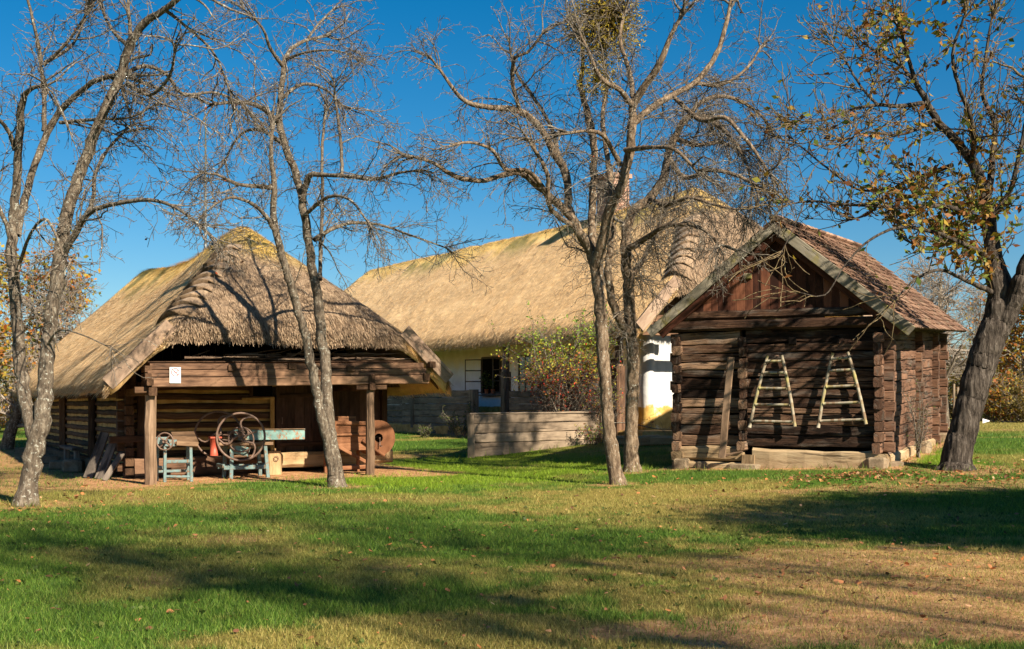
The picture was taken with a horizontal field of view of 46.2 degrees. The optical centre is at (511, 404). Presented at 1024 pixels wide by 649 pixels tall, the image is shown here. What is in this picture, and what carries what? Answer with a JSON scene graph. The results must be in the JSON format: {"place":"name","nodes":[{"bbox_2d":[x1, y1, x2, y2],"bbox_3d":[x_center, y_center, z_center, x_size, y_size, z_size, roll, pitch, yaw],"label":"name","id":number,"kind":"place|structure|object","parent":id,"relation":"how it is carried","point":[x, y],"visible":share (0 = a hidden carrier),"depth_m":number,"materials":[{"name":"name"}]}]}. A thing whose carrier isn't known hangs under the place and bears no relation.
{"place":"outdoors","nodes":[
{"label":"outdoors","id":0,"kind":"place"},
{"bbox_2d":[264,451,281,474],"bbox_3d":[-5.309,1.294,26.652,0.352,0.550,0.383,0,0,-28],"label":"chopping block","id":1,"kind":"object","parent":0,"point":[274,460],"depth_m":26.52,"materials":[{"name":"brown wood"}]},
{"bbox_2d":[0,412,1023,648],"bbox_3d":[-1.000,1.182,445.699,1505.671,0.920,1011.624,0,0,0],"label":"ground","id":2,"kind":"structure","parent":0,"point":[315,472],"depth_m":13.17,"materials":[{"name":"green plant"}]},
{"bbox_2d":[0,376,31,425],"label":"hedge bush","id":3,"kind":"object","parent":2,"relation":"on","point":[7,389],"visible":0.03,"depth_m":58.17,"materials":[{"name":"green plant"}]},
{"bbox_2d":[0,242,34,382],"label":"autumn tree","id":4,"kind":"object","parent":2,"relation":"on","point":[4,355],"visible":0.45,"depth_m":75.45,"materials":[{"name":"orange plant"}]},
{"bbox_2d":[0,297,34,357],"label":"autumn tree","id":5,"kind":"object","parent":2,"relation":"on","point":[6,327],"visible":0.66,"depth_m":45.47,"materials":[{"name":"orange plant"}]},
{"bbox_2d":[0,388,35,431],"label":"hedge bush","id":6,"kind":"object","parent":2,"relation":"on","point":[2,424],"visible":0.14,"depth_m":51.79,"materials":[{"name":"green plant"}]},
{"bbox_2d":[0,373,36,406],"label":"hedge bush","id":7,"kind":"object","parent":2,"relation":"on","point":[4,382],"visible":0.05,"depth_m":64.03,"materials":[{"name":"green plant"}]},
{"bbox_2d":[0,340,39,449],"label":"bare tree","id":8,"kind":"object","parent":2,"relation":"on","point":[14,423],"visible":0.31,"depth_m":37.94,"materials":[{"name":"brown plant"}]},
{"bbox_2d":[2,270,92,343],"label":"bare tree","id":9,"kind":"object","parent":2,"relation":"on","point":[63,305],"visible":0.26,"depth_m":45.65,"materials":[{"name":"grey plant"}]},
{"bbox_2d":[0,217,100,422],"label":"autumn tree","id":10,"kind":"object","parent":2,"relation":"on","point":[28,326],"visible":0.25,"depth_m":59.78,"materials":[{"name":"orange plant"}]},
{"bbox_2d":[41,455,59,463],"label":"stone block","id":11,"kind":"structure","parent":2,"relation":"on","point":[46,459],"depth_m":31.34,"materials":[{"name":"grey stone"}]},
{"bbox_2d":[49,460,62,469],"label":"stone block","id":12,"kind":"structure","parent":2,"relation":"on","point":[55,464],"depth_m":29.41,"materials":[{"name":"grey stone"}]},
{"bbox_2d":[27,267,108,346],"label":"autumn tree","id":13,"kind":"object","parent":2,"relation":"on","point":[91,287],"visible":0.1,"depth_m":62.64,"materials":[{"name":"brown plant"}]},
{"bbox_2d":[59,445,83,459],"bbox_3d":[-11.238,1.323,30.587,0.275,0.555,2.200,0,0,-28],"label":"bench","id":14,"kind":"object","parent":2,"relation":"on","point":[75,449],"visible":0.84,"depth_m":30.15,"materials":[{"name":"grey wood"}]},
{"bbox_2d":[62,459,84,472],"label":"stone block","id":15,"kind":"structure","parent":2,"relation":"on","point":[73,465],"depth_m":28.03,"materials":[{"name":"grey stone"}]},
{"bbox_2d":[83,432,108,477],"bbox_3d":[-9.094,1.100,26.260,0.226,1.030,0.586,0,0,27],"label":"leaning board","id":16,"kind":"object","parent":2,"relation":"on","point":[96,455],"visible":0.97,"depth_m":26.24,"materials":[{"name":"grey wood"}]},
{"bbox_2d":[94,443,115,478],"bbox_3d":[-8.768,1.173,25.969,0.211,0.890,0.557,0,0,24],"label":"leaning board","id":17,"kind":"object","parent":2,"relation":"on","point":[103,467],"visible":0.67,"depth_m":25.92,"materials":[{"name":"grey wood"}]},
{"bbox_2d":[102,452,124,480],"bbox_3d":[-8.464,1.316,25.467,0.135,0.616,0.552,0,0,29],"label":"leaning board","id":18,"kind":"object","parent":2,"relation":"on","point":[112,467],"visible":0.95,"depth_m":25.44,"materials":[{"name":"grey wood"}]},
{"bbox_2d":[0,0,303,506],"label":"pear tree","id":19,"kind":"object","parent":2,"relation":"on","point":[36,419],"visible":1,"depth_m":19.18,"materials":[{"name":"brown plant"}]},
{"bbox_2d":[156,431,198,481],"bbox_3d":[-7.019,1.071,24.873,0.960,1.032,0.662,0,0,-28],"label":"maize sheller","id":20,"kind":"object","parent":2,"relation":"on","point":[188,440],"visible":0.97,"depth_m":24.86,"materials":[{"name":"blue paint"}]},
{"bbox_2d":[5,224,453,484],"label":"thatched barn","id":21,"kind":"structure","parent":2,"relation":"on","point":[175,314],"depth_m":26.59,"materials":[{"name":"beige plant"}]},
{"bbox_2d":[170,367,180,382],"bbox_3d":[-6.765,-0.599,24.106,0.220,0.320,0.010,0,0,-28],"label":"notice","id":22,"kind":"object","parent":21,"relation":"attached to","point":[175,374],"visible":1,"depth_m":24.11,"materials":[{"name":"paper"}]},
{"bbox_2d":[182,347,412,360],"bbox_3d":[-4.677,-1.117,26.252,5.188,0.412,1.509,0,0,-28],"label":"brushwood","id":23,"kind":"object","parent":21,"relation":"on","point":[252,356],"visible":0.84,"depth_m":25.86,"materials":[{"name":"brown plant"}]},
{"bbox_2d":[276,385,323,451],"bbox_3d":[-4.807,0.251,27.830,1.334,1.682,0.129,0,0,-28],"label":"door","id":24,"kind":"structure","parent":21,"relation":"in","point":[295,409],"depth_m":27.78,"materials":[{"name":"brown wood"}]},
{"bbox_2d":[339,384,379,420],"bbox_3d":[-3.634,0.223,28.584,1.034,1.676,0.035,0,0,-28],"label":"door","id":25,"kind":"structure","parent":21,"relation":"in","point":[351,403],"depth_m":28.53,"materials":[{"name":"brown wood"}]},
{"bbox_2d":[194,411,304,478],"bbox_3d":[-5.610,0.848,25.838,2.349,1.457,1.044,0,0,-18],"label":"chaff cutter","id":26,"kind":"object","parent":2,"relation":"on","point":[242,434],"visible":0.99,"depth_m":25.70,"materials":[{"name":"blue paint"}]},
{"bbox_2d":[137,0,499,487],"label":"pear tree","id":27,"kind":"object","parent":2,"relation":"on","point":[323,405],"visible":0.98,"depth_m":22.93,"materials":[{"name":"brown plant"}]},
{"bbox_2d":[324,416,394,472],"bbox_3d":[-3.406,0.885,27.076,1.490,1.270,0.790,0,0,-28],"label":"winnowing machine","id":28,"kind":"object","parent":2,"relation":"on","point":[351,432],"visible":0.53,"depth_m":26.79,"materials":[{"name":"red wood"}]},
{"bbox_2d":[417,424,432,437],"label":"shrub","id":29,"kind":"object","parent":2,"relation":"on","point":[422,431],"visible":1,"depth_m":43.43,"materials":[{"name":"green plant"}]},
{"bbox_2d":[439,398,479,436],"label":"shrub","id":30,"kind":"object","parent":2,"relation":"on","point":[454,428],"visible":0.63,"depth_m":42.91,"materials":[{"name":"green plant"}]},
{"bbox_2d":[0,327,1021,410],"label":"wood","id":31,"kind":"object","parent":2,"relation":"on","point":[950,380],"depth_m":101.23,"materials":[{"name":"orange plant"}]},
{"bbox_2d":[0,456,1023,648],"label":"fallen leaves","id":32,"kind":"object","parent":2,"relation":"on","point":[817,560],"visible":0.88,"depth_m":15.23,"materials":[{"name":"brown plant"}]},
{"bbox_2d":[467,408,602,457],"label":"plank wall","id":33,"kind":"structure","parent":2,"relation":"on","point":[491,435],"depth_m":33.38,"materials":[{"name":"grey wood"}]},
{"bbox_2d":[342,0,806,484],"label":"old apple tree","id":34,"kind":"object","parent":2,"relation":"on","point":[593,246],"visible":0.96,"depth_m":22.36,"materials":[{"name":"brown plant"}]},
{"bbox_2d":[560,0,648,103],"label":"mistletoe","id":35,"kind":"object","parent":34,"relation":"attached to","point":[610,22],"visible":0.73,"depth_m":23.20,"materials":[{"name":"green plant"}]},
{"bbox_2d":[489,299,670,440],"bbox_3d":[2.247,-0.903,35.270,5.828,4.412,4.939,0,0,0],"label":"climbing rose","id":36,"kind":"object","parent":2,"relation":"on","point":[558,381],"visible":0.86,"depth_m":34.89,"materials":[{"name":"green plant"}]},
{"bbox_2d":[540,375,625,430],"bbox_3d":[2.078,0.059,34.773,2.698,2.110,2.689,0,0,0],"label":"rose bush","id":37,"kind":"object","parent":2,"relation":"on","point":[594,408],"visible":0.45,"depth_m":34.73,"materials":[{"name":"green plant"}]},
{"bbox_2d":[574,421,602,444],"bbox_3d":[2.361,0.786,33.824,1.237,0.709,0.916,0,0,0],"label":"shrub","id":38,"kind":"object","parent":2,"relation":"on","point":[597,439],"visible":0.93,"depth_m":33.72,"materials":[{"name":"green plant"}]},
{"bbox_2d":[343,173,871,436],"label":"thatched house","id":39,"kind":"structure","parent":2,"relation":"on","point":[442,317],"depth_m":43.38,"materials":[{"name":"beige plant"}]},
{"bbox_2d":[465,356,501,395],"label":"window","id":40,"kind":"structure","parent":39,"relation":"in","point":[493,364],"depth_m":45.03,"materials":[{"name":"grey wood"}]},
{"bbox_2d":[479,370,490,393],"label":"potted plant","id":41,"kind":"object","parent":39,"relation":"on","point":[485,381],"visible":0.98,"depth_m":45.10,"materials":[{"name":"green plant"}]},
{"bbox_2d":[488,378,496,392],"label":"potted plant","id":42,"kind":"object","parent":39,"relation":"on","point":[491,383],"visible":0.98,"depth_m":44.68,"materials":[{"name":"green plant"}]},
{"bbox_2d":[518,354,533,390],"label":"window","id":43,"kind":"structure","parent":39,"relation":"in","point":[525,385],"depth_m":42.96,"materials":[{"name":"grey wood"}]},
{"bbox_2d":[554,353,570,396],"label":"window","id":44,"kind":"structure","parent":39,"relation":"in","point":[564,353],"depth_m":40.51,"materials":[{"name":"grey wood"}]},
{"bbox_2d":[610,359,614,400],"bbox_3d":[3.086,-0.400,38.311,0.060,2.200,0.762,0,0,-30],"label":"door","id":45,"kind":"structure","parent":39,"relation":"in","point":[612,360],"depth_m":38.07,"materials":[{"name":"brown wood"}]},
{"bbox_2d":[640,435,659,445],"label":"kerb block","id":46,"kind":"structure","parent":2,"relation":"on","point":[645,440],"depth_m":32.48,"materials":[{"name":"grey concrete"}]},
{"bbox_2d":[650,436,672,445],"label":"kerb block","id":47,"kind":"structure","parent":2,"relation":"on","point":[661,440],"depth_m":32.18,"materials":[{"name":"grey concrete"}]},
{"bbox_2d":[552,50,808,471],"bbox_3d":[4.037,-3.295,26.373,5.137,9.645,5.879,0,0,25],"label":"old apple tree","id":48,"kind":"object","parent":2,"relation":"on","point":[626,325],"visible":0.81,"depth_m":25.75,"materials":[{"name":"brown plant"}]},
{"bbox_2d":[673,458,690,468],"bbox_3d":[3.699,1.294,26.112,0.357,0.300,0.297,0,0,26],"label":"foundation stone","id":49,"kind":"object","parent":2,"relation":"on","point":[680,463],"visible":0.61,"depth_m":25.98,"materials":[{"name":"beige stone"}]},
{"bbox_2d":[697,461,706,468],"bbox_3d":[4.104,1.320,25.862,0.217,0.220,0.213,0,0,28],"label":"foundation stone","id":50,"kind":"object","parent":2,"relation":"on","point":[701,464],"visible":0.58,"depth_m":25.77,"materials":[{"name":"beige stone"}]},
{"bbox_2d":[726,463,760,468],"bbox_3d":[4.924,1.326,25.396,0.761,0.180,0.331,0,0,29],"label":"foundation stone","id":51,"kind":"object","parent":2,"relation":"on","point":[740,466],"visible":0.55,"depth_m":25.26,"materials":[{"name":"beige stone"}]},
{"bbox_2d":[647,215,968,468],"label":"log granary","id":52,"kind":"structure","parent":2,"relation":"on","point":[715,331],"depth_m":25.24,"materials":[{"name":"brown wood"}]},
{"bbox_2d":[718,357,734,457],"bbox_3d":[4.540,0.051,25.401,0.367,2.140,0.152,0,0,-30],"label":"leaning plank","id":53,"kind":"object","parent":52,"relation":"attached to","point":[726,407],"visible":1,"depth_m":25.38,"materials":[{"name":"brown wood"}]},
{"bbox_2d":[726,451,742,456],"bbox_3d":[4.641,1.049,25.407,0.484,0.164,0.065,0,0,23],"label":"broken board","id":54,"kind":"object","parent":52,"relation":"on","point":[730,454],"visible":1,"depth_m":25.37,"materials":[{"name":"brown wood"}]},
{"bbox_2d":[748,355,796,427],"bbox_3d":[5.450,-0.280,25.041,1.034,1.535,0.095,1,-3,28],"label":"ladder rack","id":55,"kind":"object","parent":52,"relation":"attached to","point":[759,388],"visible":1,"depth_m":25.00,"materials":[{"name":"brown wood"}]},
{"bbox_2d":[817,352,867,427],"bbox_3d":[6.684,-0.313,24.385,1.034,1.535,0.095,-2,-5,28],"label":"ladder rack","id":56,"kind":"object","parent":52,"relation":"attached to","point":[826,386],"visible":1,"depth_m":24.36,"materials":[{"name":"brown wood"}]},
{"bbox_2d":[711,0,1023,470],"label":"walnut tree","id":57,"kind":"object","parent":2,"relation":"on","point":[1003,290],"visible":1,"depth_m":23.32,"materials":[{"name":"brown plant"}]},
{"bbox_2d":[866,457,888,468],"bbox_3d":[7.364,1.187,24.166,0.425,0.300,0.364,0,0,28],"label":"foundation stone","id":58,"kind":"object","parent":2,"relation":"on","point":[878,462],"visible":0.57,"depth_m":24.01,"materials":[{"name":"beige stone"}]},
{"bbox_2d":[889,461,903,466],"bbox_3d":[6.633,1.251,24.969,2.932,0.235,0.403,0,0,28],"label":"rubble","id":59,"kind":"object","parent":2,"relation":"on","point":[894,463],"visible":0.06,"depth_m":24.25,"materials":[{"name":"stone"}]},
{"bbox_2d":[902,363,940,457],"bbox_3d":[8.778,0.122,26.077,1.125,2.067,1.548,0,0,16],"label":"shrub","id":60,"kind":"object","parent":2,"relation":"on","point":[920,420],"visible":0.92,"depth_m":25.88,"materials":[{"name":"brown plant"}]},
{"bbox_2d":[914,441,931,452],"bbox_3d":[9.235,0.973,27.147,0.453,0.340,0.392,0,0,29],"label":"foundation stone","id":61,"kind":"object","parent":2,"relation":"on","point":[925,449],"visible":0.24,"depth_m":26.95,"materials":[{"name":"beige stone"}]},
{"bbox_2d":[897,255,975,379],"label":"bare tree","id":62,"kind":"object","parent":2,"relation":"on","point":[916,284],"visible":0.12,"depth_m":80.64,"materials":[{"name":"brown plant"}]},
{"bbox_2d":[893,255,982,427],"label":"bare tree","id":63,"kind":"object","parent":2,"relation":"on","point":[952,350],"visible":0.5,"depth_m":43.60,"materials":[{"name":"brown plant"}]},
{"bbox_2d":[939,433,946,441],"bbox_3d":[10.793,0.845,30.177,0.517,0.300,0.418,0,0,27],"label":"foundation stone","id":64,"kind":"object","parent":2,"relation":"on","point":[943,436],"visible":0.2,"depth_m":29.97,"materials":[{"name":"beige stone"}]},
{"bbox_2d":[953,384,954,409],"bbox_3d":[14.732,0.094,40.002,0.082,1.600,0.082,0,0,0],"label":"stake","id":65,"kind":"object","parent":2,"relation":"on","point":[953,395],"visible":0.5,"depth_m":39.97,"materials":[{"name":"grey wood"}]},
{"bbox_2d":[947,369,961,416],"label":"hedge bush","id":66,"kind":"object","parent":2,"relation":"on","point":[951,389],"visible":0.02,"depth_m":73.81,"materials":[{"name":"green plant"}]},
{"bbox_2d":[948,382,994,417],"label":"hedge bush","id":67,"kind":"object","parent":2,"relation":"on","point":[950,409],"visible":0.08,"depth_m":65.84,"materials":[{"name":"green plant"}]},
{"bbox_2d":[950,399,1002,420],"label":"hedge bush","id":68,"kind":"object","parent":2,"relation":"on","point":[990,414],"visible":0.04,"depth_m":62.64,"materials":[{"name":"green plant"}]},
{"bbox_2d":[947,284,1020,378],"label":"bare tree","id":69,"kind":"object","parent":2,"relation":"on","point":[980,314],"visible":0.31,"depth_m":84.52,"materials":[{"name":"grey plant"}]},
{"bbox_2d":[948,339,1020,395],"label":"autumn tree","id":70,"kind":"object","parent":2,"relation":"on","point":[957,381],"visible":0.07,"depth_m":66.01,"materials":[{"name":"orange plant"}]},
{"bbox_2d":[951,370,1023,421],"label":"hedge bush","id":71,"kind":"object","parent":2,"relation":"on","point":[994,411],"visible":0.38,"depth_m":59.16,"materials":[{"name":"brown plant"}]},
{"bbox_2d":[985,360,1023,421],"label":"hedge bush","id":72,"kind":"object","parent":2,"relation":"on","point":[1016,401],"visible":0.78,"depth_m":57.73,"materials":[{"name":"brown plant"}]},
{"bbox_2d":[991,304,1023,420],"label":"autumn tree","id":73,"kind":"object","parent":2,"relation":"on","point":[1008,357],"visible":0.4,"depth_m":61.69,"materials":[{"name":"orange plant"}]},
{"bbox_2d":[0,0,1023,404],"label":"sky","id":74,"kind":"structure","parent":0,"point":[161,251],"materials":[{"name":"blue"}]},
{"bbox_2d":[616,436,639,445],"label":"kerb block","id":75,"kind":"structure","parent":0,"point":[620,439],"depth_m":32.90,"materials":[{"name":"grey concrete"}]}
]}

